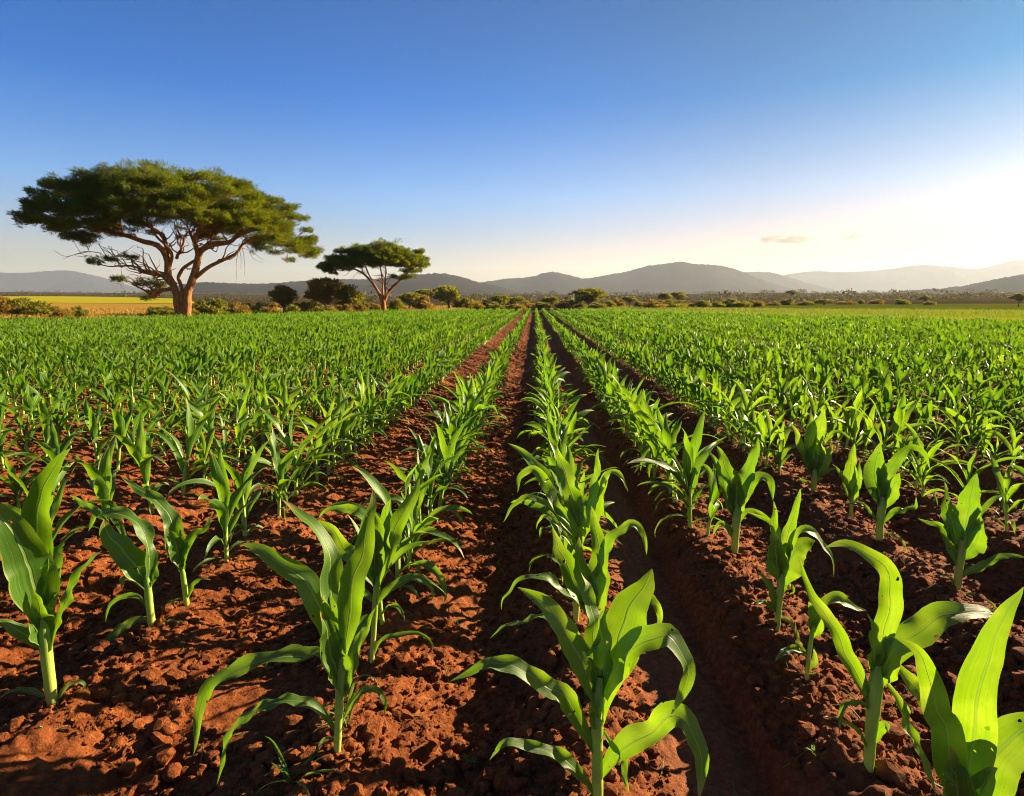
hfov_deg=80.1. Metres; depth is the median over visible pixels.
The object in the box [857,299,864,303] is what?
bush
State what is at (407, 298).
tree
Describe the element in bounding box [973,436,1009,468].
corn plant
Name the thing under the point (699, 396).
corn plant
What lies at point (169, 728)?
soil clod
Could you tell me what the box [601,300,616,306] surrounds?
bush
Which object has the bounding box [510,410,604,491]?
corn plant
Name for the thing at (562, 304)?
bush
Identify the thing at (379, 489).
corn plant
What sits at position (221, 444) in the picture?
corn plant
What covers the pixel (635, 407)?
corn plant
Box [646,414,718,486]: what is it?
corn plant
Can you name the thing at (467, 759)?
weed
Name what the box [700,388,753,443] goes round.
corn plant
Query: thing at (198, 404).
corn plant
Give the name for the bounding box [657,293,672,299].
acacia tree
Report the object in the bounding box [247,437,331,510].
corn plant
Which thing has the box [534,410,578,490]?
corn plant
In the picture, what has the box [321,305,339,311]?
bush
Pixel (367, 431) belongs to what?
corn plant
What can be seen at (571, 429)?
corn plant
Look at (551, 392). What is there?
corn plant
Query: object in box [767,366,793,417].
corn plant
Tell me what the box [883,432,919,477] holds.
corn plant
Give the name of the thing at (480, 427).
corn plant
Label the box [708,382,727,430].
corn plant
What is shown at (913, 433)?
corn plant
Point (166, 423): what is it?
corn plant
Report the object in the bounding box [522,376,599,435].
corn plant
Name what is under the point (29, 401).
corn plant
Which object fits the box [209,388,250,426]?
corn plant
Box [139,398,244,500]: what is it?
corn plant
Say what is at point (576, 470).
corn plant
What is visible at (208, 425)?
corn plant
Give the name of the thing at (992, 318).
dark verge
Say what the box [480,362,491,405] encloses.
corn plant
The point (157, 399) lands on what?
corn plant
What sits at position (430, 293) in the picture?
acacia tree
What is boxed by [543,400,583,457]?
corn plant
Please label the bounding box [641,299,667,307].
bush
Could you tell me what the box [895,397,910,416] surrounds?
corn plant
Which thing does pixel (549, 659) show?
soil clod
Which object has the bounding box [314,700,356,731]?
weed
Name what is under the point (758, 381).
corn plant
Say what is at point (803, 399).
corn plant
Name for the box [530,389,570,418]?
corn plant
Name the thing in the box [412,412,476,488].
corn plant
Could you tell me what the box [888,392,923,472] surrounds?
corn plant
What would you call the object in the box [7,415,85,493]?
corn plant
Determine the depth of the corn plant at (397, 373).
7.30 m
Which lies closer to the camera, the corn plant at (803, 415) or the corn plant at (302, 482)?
the corn plant at (302, 482)
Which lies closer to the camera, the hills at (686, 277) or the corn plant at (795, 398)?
the corn plant at (795, 398)
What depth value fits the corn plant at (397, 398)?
7.20 m
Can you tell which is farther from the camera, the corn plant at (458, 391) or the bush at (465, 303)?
the bush at (465, 303)
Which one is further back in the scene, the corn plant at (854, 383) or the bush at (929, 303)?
the bush at (929, 303)
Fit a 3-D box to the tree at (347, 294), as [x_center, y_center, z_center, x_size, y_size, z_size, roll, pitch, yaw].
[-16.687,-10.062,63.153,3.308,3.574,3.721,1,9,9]
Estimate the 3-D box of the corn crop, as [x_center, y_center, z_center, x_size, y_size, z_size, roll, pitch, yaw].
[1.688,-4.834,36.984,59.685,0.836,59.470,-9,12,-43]
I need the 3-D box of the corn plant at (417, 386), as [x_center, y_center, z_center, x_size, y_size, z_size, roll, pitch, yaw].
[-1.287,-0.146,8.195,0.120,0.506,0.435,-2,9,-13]
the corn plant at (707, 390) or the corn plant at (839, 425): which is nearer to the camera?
the corn plant at (839, 425)
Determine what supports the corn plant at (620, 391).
on the soil
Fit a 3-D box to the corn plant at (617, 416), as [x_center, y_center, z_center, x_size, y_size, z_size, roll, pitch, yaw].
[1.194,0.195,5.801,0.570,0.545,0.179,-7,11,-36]
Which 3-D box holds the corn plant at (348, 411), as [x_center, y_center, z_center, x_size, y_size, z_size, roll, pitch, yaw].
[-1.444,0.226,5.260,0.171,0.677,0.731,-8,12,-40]
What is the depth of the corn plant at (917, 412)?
5.94 m
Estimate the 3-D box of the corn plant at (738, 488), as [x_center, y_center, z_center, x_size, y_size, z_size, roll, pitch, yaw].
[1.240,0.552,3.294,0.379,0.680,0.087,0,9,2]
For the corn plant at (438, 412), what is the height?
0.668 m
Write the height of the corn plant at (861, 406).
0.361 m
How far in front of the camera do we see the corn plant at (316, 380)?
7.13 m
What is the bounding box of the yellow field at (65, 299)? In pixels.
[2,296,194,303]
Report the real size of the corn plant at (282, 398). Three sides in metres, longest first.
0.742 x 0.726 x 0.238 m
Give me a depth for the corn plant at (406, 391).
7.60 m
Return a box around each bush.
[0,296,18,313]
[6,297,53,315]
[48,306,74,317]
[70,305,88,316]
[145,305,174,315]
[191,307,200,315]
[192,298,231,314]
[230,302,252,314]
[250,301,269,313]
[260,302,281,313]
[282,304,300,312]
[288,301,310,312]
[306,301,324,311]
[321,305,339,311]
[335,304,355,311]
[352,304,369,311]
[360,301,371,309]
[367,303,380,310]
[386,298,404,309]
[411,294,437,309]
[451,297,475,307]
[469,299,485,308]
[480,298,491,308]
[485,301,509,309]
[506,304,527,310]
[521,300,538,309]
[533,302,551,308]
[553,300,576,308]
[567,298,586,308]
[587,302,607,308]
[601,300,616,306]
[614,298,625,305]
[633,301,644,306]
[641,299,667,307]
[656,299,688,307]
[686,303,701,307]
[697,300,712,307]
[710,301,726,306]
[721,298,736,306]
[730,300,753,306]
[747,300,764,306]
[764,301,780,305]
[777,299,794,304]
[795,301,814,304]
[836,300,857,303]
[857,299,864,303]
[866,299,884,303]
[894,299,911,303]
[922,301,936,304]
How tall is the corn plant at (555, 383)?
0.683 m
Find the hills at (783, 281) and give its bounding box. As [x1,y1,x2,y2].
[745,271,845,292]
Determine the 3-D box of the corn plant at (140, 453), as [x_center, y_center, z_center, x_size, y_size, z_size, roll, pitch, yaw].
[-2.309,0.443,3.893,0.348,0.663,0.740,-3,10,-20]
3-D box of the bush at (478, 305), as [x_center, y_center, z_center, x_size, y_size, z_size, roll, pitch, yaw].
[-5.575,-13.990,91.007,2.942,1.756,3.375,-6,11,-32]
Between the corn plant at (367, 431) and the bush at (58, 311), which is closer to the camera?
the corn plant at (367, 431)
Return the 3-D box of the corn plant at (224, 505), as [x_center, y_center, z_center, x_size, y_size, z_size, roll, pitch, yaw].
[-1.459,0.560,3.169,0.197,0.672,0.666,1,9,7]
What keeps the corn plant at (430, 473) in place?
on the soil
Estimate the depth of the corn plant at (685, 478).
3.85 m
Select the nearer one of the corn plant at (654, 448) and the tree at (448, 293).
the corn plant at (654, 448)
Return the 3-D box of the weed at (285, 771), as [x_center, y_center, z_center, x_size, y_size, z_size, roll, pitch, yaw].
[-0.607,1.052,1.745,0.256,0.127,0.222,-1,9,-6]
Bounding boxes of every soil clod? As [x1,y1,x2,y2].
[126,652,142,663]
[140,635,151,639]
[157,721,178,735]
[162,762,181,781]
[482,566,495,573]
[507,777,527,792]
[541,650,558,667]
[803,761,827,778]
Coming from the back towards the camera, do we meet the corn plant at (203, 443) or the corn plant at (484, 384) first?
the corn plant at (484, 384)
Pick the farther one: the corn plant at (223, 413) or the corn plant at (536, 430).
the corn plant at (223, 413)
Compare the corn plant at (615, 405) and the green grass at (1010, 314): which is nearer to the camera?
the corn plant at (615, 405)
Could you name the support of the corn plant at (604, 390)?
on the soil
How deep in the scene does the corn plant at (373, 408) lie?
5.96 m
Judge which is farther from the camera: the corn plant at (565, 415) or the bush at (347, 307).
the bush at (347, 307)
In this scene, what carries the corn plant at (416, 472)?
on the soil
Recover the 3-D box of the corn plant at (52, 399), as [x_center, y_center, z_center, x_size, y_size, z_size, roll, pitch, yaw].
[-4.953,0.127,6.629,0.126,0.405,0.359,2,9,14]
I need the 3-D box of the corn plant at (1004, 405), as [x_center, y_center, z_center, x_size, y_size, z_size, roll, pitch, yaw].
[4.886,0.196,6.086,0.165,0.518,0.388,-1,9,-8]
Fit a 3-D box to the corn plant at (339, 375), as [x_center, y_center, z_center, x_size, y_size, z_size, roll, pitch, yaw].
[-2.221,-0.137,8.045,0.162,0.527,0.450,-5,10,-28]
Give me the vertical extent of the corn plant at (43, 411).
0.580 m
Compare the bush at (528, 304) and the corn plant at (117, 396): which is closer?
the corn plant at (117, 396)
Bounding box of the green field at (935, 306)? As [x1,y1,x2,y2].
[703,303,1023,312]
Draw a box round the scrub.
[0,288,1023,301]
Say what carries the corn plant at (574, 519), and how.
on the soil
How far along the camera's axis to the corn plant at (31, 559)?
1.98 m
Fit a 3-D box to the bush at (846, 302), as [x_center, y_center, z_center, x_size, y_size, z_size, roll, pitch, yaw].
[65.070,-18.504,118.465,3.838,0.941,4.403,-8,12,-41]
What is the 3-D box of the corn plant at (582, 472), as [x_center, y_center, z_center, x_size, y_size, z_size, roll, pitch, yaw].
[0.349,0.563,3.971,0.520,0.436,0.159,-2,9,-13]
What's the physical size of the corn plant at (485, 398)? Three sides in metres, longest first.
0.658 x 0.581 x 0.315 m
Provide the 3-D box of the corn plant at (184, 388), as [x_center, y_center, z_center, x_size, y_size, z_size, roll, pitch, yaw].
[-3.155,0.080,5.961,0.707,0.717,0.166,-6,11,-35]
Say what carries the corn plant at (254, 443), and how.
on the soil
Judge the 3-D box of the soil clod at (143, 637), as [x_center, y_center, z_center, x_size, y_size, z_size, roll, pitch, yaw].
[-1.466,0.968,2.435,0.052,0.034,0.035,0,9,2]
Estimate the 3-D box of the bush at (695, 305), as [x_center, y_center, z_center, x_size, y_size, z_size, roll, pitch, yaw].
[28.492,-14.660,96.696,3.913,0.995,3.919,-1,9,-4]
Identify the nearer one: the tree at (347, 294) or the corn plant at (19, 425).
the corn plant at (19, 425)
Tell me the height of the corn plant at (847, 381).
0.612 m
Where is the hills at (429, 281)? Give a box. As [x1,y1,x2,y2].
[162,273,522,294]
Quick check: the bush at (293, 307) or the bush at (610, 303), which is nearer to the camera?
the bush at (293, 307)
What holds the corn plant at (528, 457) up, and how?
on the soil
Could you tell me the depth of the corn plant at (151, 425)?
5.24 m
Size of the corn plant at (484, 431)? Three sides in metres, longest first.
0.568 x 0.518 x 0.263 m
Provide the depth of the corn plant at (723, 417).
6.26 m
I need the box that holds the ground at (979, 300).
[0,292,1023,314]
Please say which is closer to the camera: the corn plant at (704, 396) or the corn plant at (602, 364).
the corn plant at (704, 396)
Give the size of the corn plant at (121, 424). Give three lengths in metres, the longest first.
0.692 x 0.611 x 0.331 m
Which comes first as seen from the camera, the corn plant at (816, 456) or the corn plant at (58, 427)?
the corn plant at (816, 456)
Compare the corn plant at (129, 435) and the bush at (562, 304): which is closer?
the corn plant at (129, 435)
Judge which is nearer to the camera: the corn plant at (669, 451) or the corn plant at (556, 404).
the corn plant at (669, 451)
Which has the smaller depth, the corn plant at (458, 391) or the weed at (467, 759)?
the weed at (467, 759)
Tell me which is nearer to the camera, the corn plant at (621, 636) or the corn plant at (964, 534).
the corn plant at (621, 636)
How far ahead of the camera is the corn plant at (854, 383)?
7.17 m
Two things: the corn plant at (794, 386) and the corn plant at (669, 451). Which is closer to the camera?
the corn plant at (669, 451)
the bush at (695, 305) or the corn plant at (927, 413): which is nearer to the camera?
the corn plant at (927, 413)
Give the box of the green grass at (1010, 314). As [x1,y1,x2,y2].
[584,305,1023,319]
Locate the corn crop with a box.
[0,307,1023,601]
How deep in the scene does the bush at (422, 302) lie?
80.33 m
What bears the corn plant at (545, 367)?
on the soil
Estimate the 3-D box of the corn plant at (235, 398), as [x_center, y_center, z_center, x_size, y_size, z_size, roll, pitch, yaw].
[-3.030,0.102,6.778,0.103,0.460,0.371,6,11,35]
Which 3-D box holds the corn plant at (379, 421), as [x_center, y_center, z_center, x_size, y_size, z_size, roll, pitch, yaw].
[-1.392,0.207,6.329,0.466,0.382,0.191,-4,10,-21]
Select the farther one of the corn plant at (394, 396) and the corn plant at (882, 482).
the corn plant at (394, 396)
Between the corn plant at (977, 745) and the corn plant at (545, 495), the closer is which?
the corn plant at (977, 745)
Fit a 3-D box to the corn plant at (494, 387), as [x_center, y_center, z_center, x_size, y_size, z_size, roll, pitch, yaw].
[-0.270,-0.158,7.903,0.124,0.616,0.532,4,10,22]
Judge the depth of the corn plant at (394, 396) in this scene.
6.60 m
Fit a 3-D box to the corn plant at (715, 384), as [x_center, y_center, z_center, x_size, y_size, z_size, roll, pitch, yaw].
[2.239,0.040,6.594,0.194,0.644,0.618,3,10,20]
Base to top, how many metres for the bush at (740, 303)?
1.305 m
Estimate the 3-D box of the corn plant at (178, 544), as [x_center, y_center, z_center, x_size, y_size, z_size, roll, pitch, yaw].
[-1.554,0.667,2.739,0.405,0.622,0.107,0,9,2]
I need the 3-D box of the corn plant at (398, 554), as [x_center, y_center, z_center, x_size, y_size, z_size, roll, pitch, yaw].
[-0.552,0.740,2.510,0.574,0.517,0.166,2,9,13]
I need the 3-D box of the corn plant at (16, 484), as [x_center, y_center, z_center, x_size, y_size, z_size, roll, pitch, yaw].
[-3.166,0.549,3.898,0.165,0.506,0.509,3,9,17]
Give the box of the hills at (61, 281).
[0,270,147,292]
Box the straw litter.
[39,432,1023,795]
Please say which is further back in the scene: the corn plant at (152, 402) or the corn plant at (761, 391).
the corn plant at (761, 391)
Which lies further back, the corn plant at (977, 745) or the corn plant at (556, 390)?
the corn plant at (556, 390)
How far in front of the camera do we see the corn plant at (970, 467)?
3.93 m
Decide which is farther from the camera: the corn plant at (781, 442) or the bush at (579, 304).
the bush at (579, 304)
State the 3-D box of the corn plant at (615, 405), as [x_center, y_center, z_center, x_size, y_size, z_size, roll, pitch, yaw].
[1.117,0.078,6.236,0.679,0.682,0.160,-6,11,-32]
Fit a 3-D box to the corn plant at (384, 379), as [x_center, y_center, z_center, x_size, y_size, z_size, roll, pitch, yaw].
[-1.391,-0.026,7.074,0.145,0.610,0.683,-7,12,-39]
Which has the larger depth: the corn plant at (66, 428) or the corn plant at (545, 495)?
the corn plant at (66, 428)
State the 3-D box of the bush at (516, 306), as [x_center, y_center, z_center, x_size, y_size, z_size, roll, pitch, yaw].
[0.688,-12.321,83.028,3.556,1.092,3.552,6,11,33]
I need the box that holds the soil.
[0,312,1023,795]
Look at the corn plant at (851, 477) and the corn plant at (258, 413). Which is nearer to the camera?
the corn plant at (851, 477)
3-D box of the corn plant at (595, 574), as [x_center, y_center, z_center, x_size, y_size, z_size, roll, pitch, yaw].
[0.219,0.713,2.092,0.594,0.684,0.085,-1,9,-4]
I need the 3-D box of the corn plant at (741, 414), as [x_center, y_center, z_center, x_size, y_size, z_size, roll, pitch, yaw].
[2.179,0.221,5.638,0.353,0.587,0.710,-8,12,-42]
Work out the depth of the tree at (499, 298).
94.14 m
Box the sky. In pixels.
[0,0,1023,289]
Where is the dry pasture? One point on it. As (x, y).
(102, 305)
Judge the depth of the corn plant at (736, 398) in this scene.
6.09 m
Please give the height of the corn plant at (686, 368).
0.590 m
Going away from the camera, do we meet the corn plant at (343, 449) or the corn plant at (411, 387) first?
the corn plant at (343, 449)
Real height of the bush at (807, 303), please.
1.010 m
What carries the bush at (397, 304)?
on the ground at (979, 300)
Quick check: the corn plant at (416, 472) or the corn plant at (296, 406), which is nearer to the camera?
the corn plant at (416, 472)
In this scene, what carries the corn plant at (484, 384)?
on the soil
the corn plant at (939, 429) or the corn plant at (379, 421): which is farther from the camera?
the corn plant at (379, 421)
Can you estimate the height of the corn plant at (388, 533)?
0.737 m
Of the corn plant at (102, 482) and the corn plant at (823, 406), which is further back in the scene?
the corn plant at (823, 406)
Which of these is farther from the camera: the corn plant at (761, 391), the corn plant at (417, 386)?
the corn plant at (417, 386)
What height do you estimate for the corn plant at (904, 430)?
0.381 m
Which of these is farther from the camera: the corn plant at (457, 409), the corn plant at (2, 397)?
the corn plant at (2, 397)
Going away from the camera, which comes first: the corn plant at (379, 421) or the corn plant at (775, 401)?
the corn plant at (379, 421)
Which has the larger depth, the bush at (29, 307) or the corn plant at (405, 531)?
the bush at (29, 307)
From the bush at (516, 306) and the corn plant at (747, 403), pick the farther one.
the bush at (516, 306)
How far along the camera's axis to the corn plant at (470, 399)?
5.25 m
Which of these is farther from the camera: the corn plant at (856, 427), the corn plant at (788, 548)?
the corn plant at (856, 427)
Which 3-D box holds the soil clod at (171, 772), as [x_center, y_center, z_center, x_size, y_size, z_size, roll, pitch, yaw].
[-1.078,1.188,1.930,0.054,0.060,0.080,-3,9,-16]
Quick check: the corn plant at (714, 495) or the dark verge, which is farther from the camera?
the dark verge
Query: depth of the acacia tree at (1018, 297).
90.54 m
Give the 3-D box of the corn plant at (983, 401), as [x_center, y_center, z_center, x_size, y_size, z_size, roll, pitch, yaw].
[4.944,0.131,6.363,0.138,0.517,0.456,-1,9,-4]
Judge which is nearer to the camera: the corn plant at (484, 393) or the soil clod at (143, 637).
the soil clod at (143, 637)
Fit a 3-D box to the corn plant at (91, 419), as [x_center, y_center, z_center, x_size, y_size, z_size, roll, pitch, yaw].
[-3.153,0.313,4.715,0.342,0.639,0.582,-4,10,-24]
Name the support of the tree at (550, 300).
on the ground at (979, 300)
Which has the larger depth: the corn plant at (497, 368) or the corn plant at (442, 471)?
the corn plant at (497, 368)
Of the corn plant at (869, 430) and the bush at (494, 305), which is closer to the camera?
the corn plant at (869, 430)
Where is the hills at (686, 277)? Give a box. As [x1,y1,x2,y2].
[481,262,802,293]
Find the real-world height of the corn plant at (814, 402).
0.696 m
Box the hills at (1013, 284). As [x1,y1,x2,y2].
[882,274,1023,292]
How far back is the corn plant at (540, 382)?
6.73 m
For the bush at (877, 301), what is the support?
on the ground at (979, 300)
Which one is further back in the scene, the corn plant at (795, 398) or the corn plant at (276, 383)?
the corn plant at (276, 383)
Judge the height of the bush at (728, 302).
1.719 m
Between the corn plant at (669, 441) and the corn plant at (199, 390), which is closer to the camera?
the corn plant at (669, 441)
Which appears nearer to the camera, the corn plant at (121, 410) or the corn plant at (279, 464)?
the corn plant at (279, 464)
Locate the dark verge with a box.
[683,311,1023,322]
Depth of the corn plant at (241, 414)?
5.08 m
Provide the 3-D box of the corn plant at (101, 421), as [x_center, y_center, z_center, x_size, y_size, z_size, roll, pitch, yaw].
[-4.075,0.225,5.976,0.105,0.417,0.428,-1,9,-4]
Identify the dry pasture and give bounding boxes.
[45,303,193,311]
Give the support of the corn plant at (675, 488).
on the soil
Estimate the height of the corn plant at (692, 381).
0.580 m
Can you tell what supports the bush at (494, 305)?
on the ground at (979, 300)
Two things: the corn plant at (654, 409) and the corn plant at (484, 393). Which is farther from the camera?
the corn plant at (484, 393)
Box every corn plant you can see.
[0,390,23,436]
[0,393,78,462]
[0,408,36,468]
[0,448,100,706]
[0,453,62,509]
[3,462,116,547]
[4,379,100,444]
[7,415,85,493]
[8,414,30,434]
[13,383,40,428]
[36,391,65,456]
[50,393,73,417]
[52,395,102,448]
[61,435,126,539]
[63,413,101,441]
[70,495,182,641]
[71,397,111,474]
[77,401,106,437]
[87,401,171,463]
[91,385,136,427]
[92,405,143,469]
[102,415,171,513]
[105,403,132,428]
[115,406,164,458]
[117,393,137,430]
[122,477,213,612]
[125,393,153,427]
[130,389,195,441]
[135,384,150,422]
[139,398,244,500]
[143,412,184,454]
[149,373,182,417]
[151,372,225,430]
[154,391,161,417]
[159,392,209,443]
[161,390,185,416]
[165,437,271,540]
[174,386,231,431]
[176,395,254,461]
[191,376,234,433]
[193,447,267,570]
[193,491,386,782]
[194,383,277,457]
[194,426,217,479]
[203,416,254,471]
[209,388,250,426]
[221,386,231,426]
[225,386,254,423]
[229,390,257,464]
[231,399,351,497]
[234,370,253,414]
[246,380,278,446]
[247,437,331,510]
[248,410,263,449]
[249,378,253,410]
[250,384,318,443]
[251,430,342,490]
[252,365,280,401]
[252,394,268,448]
[256,371,273,398]
[258,373,307,431]
[267,369,276,403]
[268,426,299,522]
[272,377,280,405]
[272,416,342,484]
[281,398,367,475]
[287,383,332,418]
[287,399,301,430]
[290,377,322,419]
[292,393,364,467]
[298,383,314,433]
[310,369,329,416]
[313,395,317,416]
[318,478,435,663]
[322,385,336,410]
[322,517,443,624]
[323,389,377,463]
[324,385,338,404]
[325,388,373,455]
[328,371,337,403]
[329,384,365,455]
[329,399,387,450]
[329,449,464,601]
[331,378,348,398]
[336,366,397,436]
[336,367,351,389]
[343,374,410,423]
[344,370,383,441]
[351,384,369,444]
[354,382,413,430]
[359,407,401,432]
[362,450,472,541]
[364,370,426,421]
[368,378,384,428]
[374,389,405,428]
[378,371,409,421]
[384,436,468,527]
[390,375,399,415]
[393,483,466,583]
[394,366,403,413]
[395,503,435,550]
[396,452,426,522]
[400,371,407,412]
[400,413,477,506]
[401,371,424,408]
[404,374,413,410]
[408,372,417,405]
[409,428,437,517]
[412,369,421,401]
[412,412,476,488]
[413,375,419,405]
[420,371,497,460]
[422,402,489,473]
[424,395,471,472]
[428,402,485,465]
[432,383,480,446]
[432,464,461,494]
[434,376,506,428]
[438,408,493,479]
[440,375,492,434]
[442,402,476,484]
[450,386,511,436]
[450,569,708,795]
[453,371,503,420]
[457,383,511,422]
[460,377,481,448]
[466,375,502,428]
[467,360,497,414]
[470,404,498,441]
[472,414,487,439]
[474,371,492,420]
[475,377,508,414]
[476,361,502,404]
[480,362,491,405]
[481,365,498,404]
[492,506,662,697]
[504,446,627,621]
[508,440,620,543]
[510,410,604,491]
[517,409,602,468]
[520,383,587,432]
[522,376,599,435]
[523,398,593,473]
[523,412,570,449]
[524,368,574,418]
[524,451,601,496]
[526,374,572,404]
[528,378,569,422]
[528,398,588,446]
[528,411,608,476]
[529,515,591,570]
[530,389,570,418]
[531,483,588,519]
[532,376,572,414]
[533,358,569,407]
[534,368,570,420]
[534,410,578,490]
[537,381,553,420]
[537,425,567,517]
[540,362,546,380]
[543,357,551,373]
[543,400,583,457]
[544,444,584,504]
[549,393,557,417]
[551,472,614,583]
[556,428,593,483]
[581,357,622,403]
[590,376,615,425]
[592,374,636,436]
[595,375,627,424]
[600,371,610,412]
[604,358,612,406]
[604,379,653,441]
[605,380,634,430]
[607,379,655,436]
[609,385,697,454]
[610,390,649,441]
[610,398,658,458]
[612,360,621,414]
[612,389,627,433]
[617,381,624,422]
[622,389,646,446]
[623,389,658,458]
[623,396,653,454]
[623,399,670,467]
[629,410,720,530]
[630,419,677,476]
[634,397,672,473]
[641,437,725,509]
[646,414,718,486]
[647,433,683,484]
[655,407,683,499]
[671,464,678,502]
[676,368,694,409]
[676,371,689,405]
[679,468,708,518]
[681,364,688,403]
[681,371,709,411]
[686,383,737,423]
[689,370,699,412]
[691,366,706,415]
[693,395,759,439]
[694,380,704,418]
[697,464,728,537]
[700,386,710,420]
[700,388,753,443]
[702,379,750,435]
[705,392,785,447]
[707,380,722,427]
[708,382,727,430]
[708,438,774,552]
[709,371,728,426]
[710,377,776,451]
[718,397,732,433]
[724,404,776,454]
[731,404,777,459]
[741,366,768,400]
[743,408,786,470]
[744,412,778,467]
[748,489,834,637]
[754,375,771,409]
[754,378,777,411]
[759,375,768,409]
[759,417,796,471]
[765,373,799,421]
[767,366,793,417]
[772,387,778,416]
[775,591,865,680]
[777,380,801,423]
[788,377,801,426]
[790,409,853,492]
[791,385,817,430]
[799,404,808,431]
[799,539,994,793]
[800,375,853,436]
[814,391,834,433]
[824,398,863,443]
[827,385,863,452]
[827,408,846,448]
[831,407,874,455]
[834,443,862,517]
[841,374,868,406]
[842,443,929,550]
[843,366,851,410]
[844,392,940,474]
[847,390,867,414]
[848,377,879,420]
[856,402,889,464]
[874,390,884,426]
[874,391,881,423]
[877,375,894,430]
[882,422,975,488]
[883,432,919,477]
[886,406,919,435]
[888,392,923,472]
[894,587,1023,795]
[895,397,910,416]
[895,438,977,504]
[907,393,940,435]
[911,437,1023,512]
[917,383,1004,455]
[917,400,932,440]
[918,473,1023,607]
[919,415,960,449]
[933,392,1018,458]
[953,398,963,423]
[962,386,1012,429]
[966,387,998,429]
[966,392,979,427]
[968,410,997,462]
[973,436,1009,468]
[980,393,1019,439]
[983,420,1023,475]
[985,450,1023,540]
[1000,402,1023,443]
[1011,396,1023,436]
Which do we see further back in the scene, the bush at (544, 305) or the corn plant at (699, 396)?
the bush at (544, 305)
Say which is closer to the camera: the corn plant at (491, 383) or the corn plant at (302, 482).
the corn plant at (302, 482)
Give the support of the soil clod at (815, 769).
on the soil
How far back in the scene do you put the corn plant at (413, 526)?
3.03 m
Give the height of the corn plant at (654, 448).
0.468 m
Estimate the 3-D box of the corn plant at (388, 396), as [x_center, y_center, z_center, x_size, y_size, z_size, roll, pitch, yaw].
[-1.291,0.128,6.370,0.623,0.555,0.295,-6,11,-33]
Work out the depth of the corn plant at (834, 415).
5.86 m
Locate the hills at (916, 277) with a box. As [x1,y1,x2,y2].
[783,260,1023,292]
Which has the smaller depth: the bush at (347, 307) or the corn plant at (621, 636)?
the corn plant at (621, 636)
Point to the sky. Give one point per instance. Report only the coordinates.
(495, 139)
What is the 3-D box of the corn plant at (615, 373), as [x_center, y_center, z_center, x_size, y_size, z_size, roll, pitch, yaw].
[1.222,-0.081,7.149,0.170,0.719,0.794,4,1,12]
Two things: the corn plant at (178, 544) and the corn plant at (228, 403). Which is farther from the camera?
the corn plant at (228, 403)
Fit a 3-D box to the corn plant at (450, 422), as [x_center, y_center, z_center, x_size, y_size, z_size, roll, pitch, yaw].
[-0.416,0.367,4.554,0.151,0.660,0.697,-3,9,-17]
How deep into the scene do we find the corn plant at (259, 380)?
7.40 m
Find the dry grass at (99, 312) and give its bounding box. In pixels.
[0,305,468,319]
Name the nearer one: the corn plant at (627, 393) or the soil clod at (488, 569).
the soil clod at (488, 569)
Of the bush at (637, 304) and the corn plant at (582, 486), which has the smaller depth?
the corn plant at (582, 486)
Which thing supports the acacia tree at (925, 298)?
on the green field at (935, 306)
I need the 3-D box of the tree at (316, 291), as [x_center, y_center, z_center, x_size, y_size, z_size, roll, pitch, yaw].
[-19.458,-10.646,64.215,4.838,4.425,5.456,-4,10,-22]
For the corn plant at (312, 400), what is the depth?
6.81 m
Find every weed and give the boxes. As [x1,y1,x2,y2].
[257,663,273,676]
[258,736,342,795]
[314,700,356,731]
[460,753,477,763]
[465,756,477,764]
[803,745,815,755]
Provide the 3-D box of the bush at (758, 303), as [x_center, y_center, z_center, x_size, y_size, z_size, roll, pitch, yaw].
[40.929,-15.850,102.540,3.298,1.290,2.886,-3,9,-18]
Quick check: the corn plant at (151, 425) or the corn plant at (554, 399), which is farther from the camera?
the corn plant at (554, 399)
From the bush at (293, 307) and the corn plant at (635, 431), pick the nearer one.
the corn plant at (635, 431)
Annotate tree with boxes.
[4,157,323,316]
[267,283,298,308]
[303,277,344,306]
[315,237,431,310]
[332,284,366,306]
[397,292,421,307]
[416,289,438,300]
[432,285,460,307]
[490,295,511,304]
[505,296,524,304]
[541,296,558,304]
[571,287,609,306]
[622,296,638,305]
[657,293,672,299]
[670,292,687,299]
[786,290,798,294]
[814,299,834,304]
[919,295,931,300]
[1007,293,1023,306]
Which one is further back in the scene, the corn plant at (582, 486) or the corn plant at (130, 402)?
the corn plant at (130, 402)
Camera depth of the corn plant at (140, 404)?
6.60 m
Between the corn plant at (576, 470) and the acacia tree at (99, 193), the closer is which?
the corn plant at (576, 470)
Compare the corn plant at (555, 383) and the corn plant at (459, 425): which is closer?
the corn plant at (459, 425)
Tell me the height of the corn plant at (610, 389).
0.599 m
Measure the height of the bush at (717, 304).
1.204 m
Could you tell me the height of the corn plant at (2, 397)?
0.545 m
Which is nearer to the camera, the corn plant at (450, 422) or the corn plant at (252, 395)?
the corn plant at (450, 422)
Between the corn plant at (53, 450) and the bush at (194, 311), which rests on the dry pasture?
the bush at (194, 311)
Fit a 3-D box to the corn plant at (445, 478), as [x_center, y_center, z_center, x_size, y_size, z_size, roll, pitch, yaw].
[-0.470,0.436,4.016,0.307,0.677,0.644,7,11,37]

